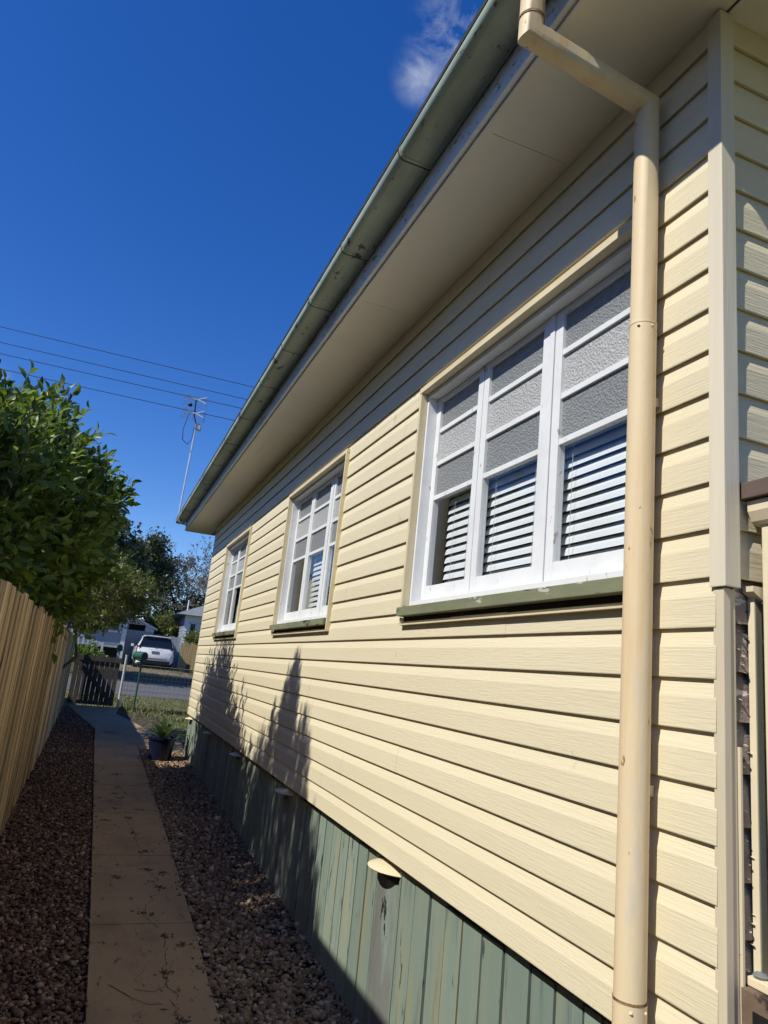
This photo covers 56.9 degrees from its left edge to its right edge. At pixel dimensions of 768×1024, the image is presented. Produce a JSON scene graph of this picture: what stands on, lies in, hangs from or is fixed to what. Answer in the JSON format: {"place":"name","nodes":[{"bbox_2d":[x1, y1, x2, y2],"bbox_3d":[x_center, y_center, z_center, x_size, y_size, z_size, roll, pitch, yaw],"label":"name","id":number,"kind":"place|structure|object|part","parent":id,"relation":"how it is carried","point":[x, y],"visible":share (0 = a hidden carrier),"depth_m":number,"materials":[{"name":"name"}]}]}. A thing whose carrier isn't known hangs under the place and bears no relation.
{"place":"outdoors","nodes":[
{"label":"outdoors","id":0,"kind":"place"},
{"bbox_2d":[3,369,233,420],"bbox_3d":[-4.547,-2.974,22.839,74.000,0.202,0.021,11,-14,-20],"label":"power line","id":1,"kind":"object","parent":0,"point":[116,394],"visible":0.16,"depth_m":21.51,"materials":[{"name":"black metal"}]},
{"bbox_2d":[0,353,241,408],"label":"power line","id":2,"kind":"object","parent":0,"point":[118,380],"visible":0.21,"depth_m":21.59,"materials":[{"name":"black metal"}]},
{"bbox_2d":[0,342,246,399],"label":"power line","id":3,"kind":"object","parent":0,"point":[120,370],"visible":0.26,"depth_m":21.67,"materials":[{"name":"black metal"}]},
{"bbox_2d":[62,662,189,746],"bbox_3d":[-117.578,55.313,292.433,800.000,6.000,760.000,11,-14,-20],"label":"ground","id":4,"kind":"structure","parent":0,"point":[172,706],"depth_m":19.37,"materials":[{"name":"green plant"}]},
{"bbox_2d":[0,579,74,834],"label":"paling fence","id":5,"kind":"object","parent":4,"relation":"on","point":[33,682],"visible":0.86,"depth_m":6.12,"materials":[{"name":"brown wood"}]},
{"bbox_2d":[0,359,141,663],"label":"broadleaf shrub","id":6,"kind":"object","parent":4,"relation":"on","point":[60,506],"visible":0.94,"depth_m":7.09,"materials":[{"name":"green plant"}]},
{"bbox_2d":[64,590,128,663],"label":"blue grey house","id":7,"kind":"structure","parent":4,"relation":"on","point":[109,640],"depth_m":36.77,"materials":[{"name":"clear wood"}]},
{"bbox_2d":[58,544,164,669],"bbox_3d":[-5.229,2.195,12.638,2.367,3.474,4.085,11,-14,-20],"label":"fine leaved shrub","id":8,"kind":"object","parent":4,"relation":"on","point":[127,595],"visible":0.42,"depth_m":12.43,"materials":[{"name":"green plant"}]},
{"bbox_2d":[116,655,127,707],"bbox_3d":[-6.589,4.293,17.819,0.070,1.375,0.070,11,-14,-20],"label":"gate post","id":9,"kind":"object","parent":4,"relation":"on","point":[122,681],"visible":0.83,"depth_m":17.80,"materials":[{"name":"white metal"}]},
{"bbox_2d":[66,654,122,705],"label":"picket gate","id":10,"kind":"structure","parent":9,"relation":"attached to","point":[93,681],"depth_m":17.63,"materials":[{"name":"wood"}]},
{"bbox_2d":[121,615,157,665],"bbox_3d":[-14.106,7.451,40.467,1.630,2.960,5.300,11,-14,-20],"label":"house","id":11,"kind":"structure","parent":4,"relation":"on","point":[135,632],"depth_m":38.26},
{"bbox_2d":[121,629,153,665],"bbox_3d":[-13.286,7.395,38.152,1.368,1.980,0.050,11,-14,-20],"label":"board door","id":12,"kind":"structure","parent":11,"relation":"in","point":[129,632],"depth_m":38.09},
{"bbox_2d":[124,526,185,603],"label":"evergreen tree","id":13,"kind":"object","parent":4,"relation":"on","point":[154,545],"visible":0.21,"depth_m":50.14,"materials":[{"name":"green plant"}]},
{"bbox_2d":[119,664,193,714],"bbox_3d":[-4.153,4.882,18.749,5.270,1.250,0.074,11,-14,-20],"label":"wire fence","id":14,"kind":"object","parent":4,"relation":"on","point":[158,688],"visible":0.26,"depth_m":18.15,"materials":[{"name":"grey metal"}]},
{"bbox_2d":[113,581,205,647],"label":"dark thicket","id":15,"kind":"object","parent":4,"relation":"on","point":[158,611],"visible":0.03,"depth_m":49.71,"materials":[{"name":"green plant"}]},
{"bbox_2d":[139,604,179,645],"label":"leafy shrub","id":16,"kind":"object","parent":4,"relation":"on","point":[164,629],"visible":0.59,"depth_m":41.32,"materials":[{"name":"green plant"}]},
{"bbox_2d":[148,635,180,667],"bbox_3d":[-11.892,7.796,39.063,1.865,1.900,0.030,11,-14,-20],"label":"board fence","id":17,"kind":"object","parent":4,"relation":"on","point":[176,652],"visible":0.31,"depth_m":39.22,"materials":[{"name":"grey wood"}]},
{"bbox_2d":[142,529,213,617],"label":"bare tree","id":18,"kind":"object","parent":4,"relation":"on","point":[188,592],"visible":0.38,"depth_m":52.82,"materials":[{"name":"green plant"}]},
{"bbox_2d":[177,642,197,672],"bbox_3d":[-9.643,7.460,35.977,1.554,1.600,0.062,5,-13,4],"label":"yellow paling fence","id":19,"kind":"object","parent":4,"relation":"on","point":[189,655],"visible":0.41,"depth_m":36.02,"materials":[{"name":"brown wood"}]},
{"bbox_2d":[172,600,203,668],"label":"white house","id":20,"kind":"structure","parent":4,"relation":"on","point":[190,619],"depth_m":39.42,"materials":[{"name":"clear wood"}]},
{"bbox_2d":[187,622,196,643],"bbox_3d":[-10.656,6.733,39.263,0.400,1.200,0.070,11,-14,-20],"label":"window","id":21,"kind":"structure","parent":20,"relation":"in","point":[192,626],"depth_m":39.31,"materials":[{"name":"grey glass"}]},
{"bbox_2d":[182,629,199,659],"bbox_3d":[-10.228,7.437,37.805,1.297,2.360,1.237,11,-14,-20],"label":"rounded bush","id":22,"kind":"object","parent":4,"relation":"on","point":[188,638],"visible":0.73,"depth_m":37.77,"materials":[{"name":"green plant"}]},
{"bbox_2d":[182,559,209,598],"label":"bare tree","id":23,"kind":"object","parent":4,"relation":"on","point":[199,582],"visible":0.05,"depth_m":59.18,"materials":[{"name":"grey plant"}]},
{"bbox_2d":[176,0,767,1023],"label":"weatherboard house","id":24,"kind":"structure","parent":4,"relation":"on","point":[510,796],"depth_m":2.94,"materials":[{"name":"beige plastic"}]},
{"bbox_2d":[178,393,208,525],"bbox_3d":[-3.690,-1.014,13.241,0.450,2.527,0.191,11,-14,-20],"label":"television aerial","id":25,"kind":"object","parent":24,"relation":"attached to","point":[197,427],"visible":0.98,"depth_m":13.39,"materials":[{"name":"metal"}]},
{"bbox_2d":[212,526,252,639],"bbox_3d":[-2.061,1.048,9.803,0.172,1.425,1.861,11,-14,-20],"label":"window","id":26,"kind":"structure","parent":24,"relation":"in","point":[237,551],"depth_m":10.17,"materials":[{"name":"white paint"}]},
{"bbox_2d":[234,587,240,622],"bbox_3d":[-1.984,1.112,10.169,0.049,1.200,1.020,11,-14,-20],"label":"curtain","id":27,"kind":"object","parent":24,"relation":"hanging from","point":[237,605],"visible":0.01,"depth_m":10.58,"materials":[{"name":"white fabric"}]},
{"bbox_2d":[269,448,350,635],"bbox_3d":[-0.638,0.366,6.270,0.172,1.425,1.861,11,-14,-20],"label":"window","id":28,"kind":"structure","parent":24,"relation":"in","point":[315,513],"depth_m":6.43,"materials":[{"name":"white paint"}]},
{"bbox_2d":[306,554,320,608],"bbox_3d":[-0.689,0.491,6.955,0.049,1.200,0.340,11,-14,-20],"label":"curtain","id":29,"kind":"object","parent":24,"relation":"hanging from","point":[310,587],"visible":0.16,"depth_m":6.84,"materials":[{"name":"white fabric"}]},
{"bbox_2d":[309,546,334,607],"bbox_3d":[-0.423,0.298,6.037,0.061,1.190,1.120,11,-14,-20],"label":"venetian blind","id":30,"kind":"object","parent":24,"relation":"attached to","point":[314,598],"visible":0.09,"depth_m":6.35,"materials":[{"name":"white plastic"}]},
{"bbox_2d":[443,487,470,582],"bbox_3d":[0.458,-0.125,3.851,0.061,1.190,0.410,11,-14,-20],"label":"venetian blind","id":31,"kind":"object","parent":24,"relation":"attached to","point":[456,548],"visible":0.24,"depth_m":3.86,"materials":[{"name":"white plastic"}]},
{"bbox_2d":[482,459,536,574],"bbox_3d":[0.653,-0.218,3.367,0.061,1.190,0.590,11,-14,-20],"label":"venetian blind","id":32,"kind":"object","parent":24,"relation":"attached to","point":[516,551],"visible":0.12,"depth_m":3.36,"materials":[{"name":"white plastic"}]},
{"bbox_2d":[396,219,631,625],"bbox_3d":[0.567,-0.213,3.277,0.172,1.425,1.936,11,-14,-20],"label":"window","id":33,"kind":"structure","parent":24,"relation":"in","point":[553,376],"depth_m":3.17,"materials":[{"name":"white paint"}]},
{"bbox_2d":[560,420,626,560],"bbox_3d":[0.878,-0.326,2.810,0.061,1.190,0.570,11,-14,-20],"label":"venetian blind","id":34,"kind":"object","parent":24,"relation":"attached to","point":[606,542],"visible":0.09,"depth_m":2.79,"materials":[{"name":"white plastic"}]},
{"bbox_2d":[740,477,767,1023],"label":"porch","id":35,"kind":"object","parent":24,"relation":"attached to","point":[754,993],"visible":0.87,"depth_m":1.87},
{"bbox_2d":[752,971,767,980],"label":"pebble","id":36,"kind":"object","parent":35,"relation":"on","point":[759,975],"visible":1,"depth_m":1.73,"materials":[{"name":"grey stone"}]},
{"bbox_2d":[0,326,251,386],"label":"power line","id":37,"kind":"object","parent":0,"point":[124,356],"visible":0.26,"depth_m":21.78,"materials":[{"name":"black metal"}]},
{"bbox_2d":[67,676,190,699],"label":"road","id":38,"kind":"structure","parent":0,"point":[163,689],"depth_m":23.55,"materials":[{"name":"grey asphalt"}]},
{"bbox_2d":[69,662,192,686],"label":"roadside verge","id":39,"kind":"structure","parent":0,"point":[156,681],"depth_m":27.52,"materials":[{"name":"green plant"}]},
{"bbox_2d":[72,642,107,663],"bbox_3d":[-13.884,6.615,32.803,2.072,1.293,1.468,7,-13,-4],"label":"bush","id":40,"kind":"object","parent":39,"relation":"on","point":[83,648],"visible":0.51,"depth_m":32.75,"materials":[{"name":"green plant"}]},
{"bbox_2d":[37,510,160,606],"bbox_3d":[-11.712,2.469,26.647,6.184,7.095,7.349,11,-14,-20],"label":"verge tree","id":41,"kind":"object","parent":39,"relation":"on","point":[128,543],"visible":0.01,"depth_m":27.50,"materials":[{"name":"green plant"}]},
{"bbox_2d":[114,644,122,668],"bbox_3d":[-11.404,6.295,30.361,0.240,1.240,0.350,11,-14,-20],"label":"letterbox","id":42,"kind":"object","parent":39,"relation":"on","point":[119,648],"visible":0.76,"depth_m":30.32,"materials":[{"name":"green metal"}]},
{"bbox_2d":[66,704,220,1023],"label":"path","id":43,"kind":"structure","parent":0,"point":[118,959],"depth_m":4.90,"materials":[{"name":"beige concrete"}]},
{"bbox_2d":[102,751,192,1023],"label":"path crack","id":44,"kind":"object","parent":43,"relation":"on","point":[181,943],"visible":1,"depth_m":4.50,"materials":[{"name":"black concrete"}]},
{"bbox_2d":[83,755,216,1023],"bbox_3d":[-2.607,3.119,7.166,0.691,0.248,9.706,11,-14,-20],"label":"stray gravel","id":45,"kind":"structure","parent":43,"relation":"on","point":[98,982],"depth_m":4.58,"materials":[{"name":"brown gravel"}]},
{"bbox_2d":[119,703,186,714],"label":"fence line grass","id":46,"kind":"structure","parent":0,"point":[156,709],"depth_m":17.94,"materials":[{"name":"green plant"}]},
{"bbox_2d":[119,665,191,679],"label":"driveway","id":47,"kind":"structure","parent":0,"point":[182,676],"depth_m":31.71,"materials":[{"name":"grey concrete"}]},
{"bbox_2d":[130,635,174,669],"bbox_3d":[-12.041,7.267,36.797,2.155,1.631,4.650,11,-14,-20],"label":"parked car","id":48,"kind":"object","parent":47,"relation":"on","point":[159,650],"visible":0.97,"depth_m":34.81,"materials":[{"name":"white paint"}]},
{"bbox_3d":[-11.210,6.444,34.957,1.600,0.474,0.316,11,-14,-20],"label":"rear window","id":49,"kind":"part","parent":48,"relation":"part of","materials":[{"name":"black glass"}]},
{"bbox_2d":[182,663,189,672],"bbox_3d":[-9.702,7.650,34.700,0.380,0.460,0.380,11,-14,-20],"label":"black bin","id":50,"kind":"object","parent":47,"relation":"on","point":[186,666],"visible":0.88,"depth_m":34.56,"materials":[{"name":"plastic"}]},
{"bbox_2d":[0,706,342,1023],"bbox_3d":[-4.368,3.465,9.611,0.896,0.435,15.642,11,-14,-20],"label":"red gravel","id":51,"kind":"structure","parent":0,"point":[44,997],"depth_m":5.19,"materials":[{"name":"brown gravel"}]},
{"bbox_2d":[132,651,147,712],"bbox_3d":[-6.096,4.205,17.372,0.334,1.540,0.217,-2,-15,31],"label":"letterbox","id":52,"kind":"object","parent":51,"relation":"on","point":[141,656],"visible":0.98,"depth_m":17.43,"materials":[{"name":"green metal"}]},
{"bbox_2d":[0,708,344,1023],"bbox_3d":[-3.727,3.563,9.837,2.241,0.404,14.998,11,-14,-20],"label":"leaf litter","id":53,"kind":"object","parent":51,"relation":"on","point":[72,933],"visible":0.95,"depth_m":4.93,"materials":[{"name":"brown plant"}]},
{"bbox_2d":[0,0,483,619],"label":"sky","id":54,"kind":"structure","parent":0,"point":[179,178],"materials":[{"name":"blue"}]},
{"bbox_2d":[139,750,359,1023],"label":"pale gravel","id":55,"kind":"structure","parent":0,"point":[251,943],"depth_m":4.89,"materials":[{"name":"grey gravel"}]},
{"bbox_2d":[141,716,187,761],"bbox_3d":[-3.449,3.536,11.041,0.818,0.656,0.606,11,-14,-20],"label":"potted plant","id":56,"kind":"object","parent":55,"relation":"on","point":[161,744],"visible":1,"depth_m":10.97,"materials":[{"name":"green plant"}]}
]}

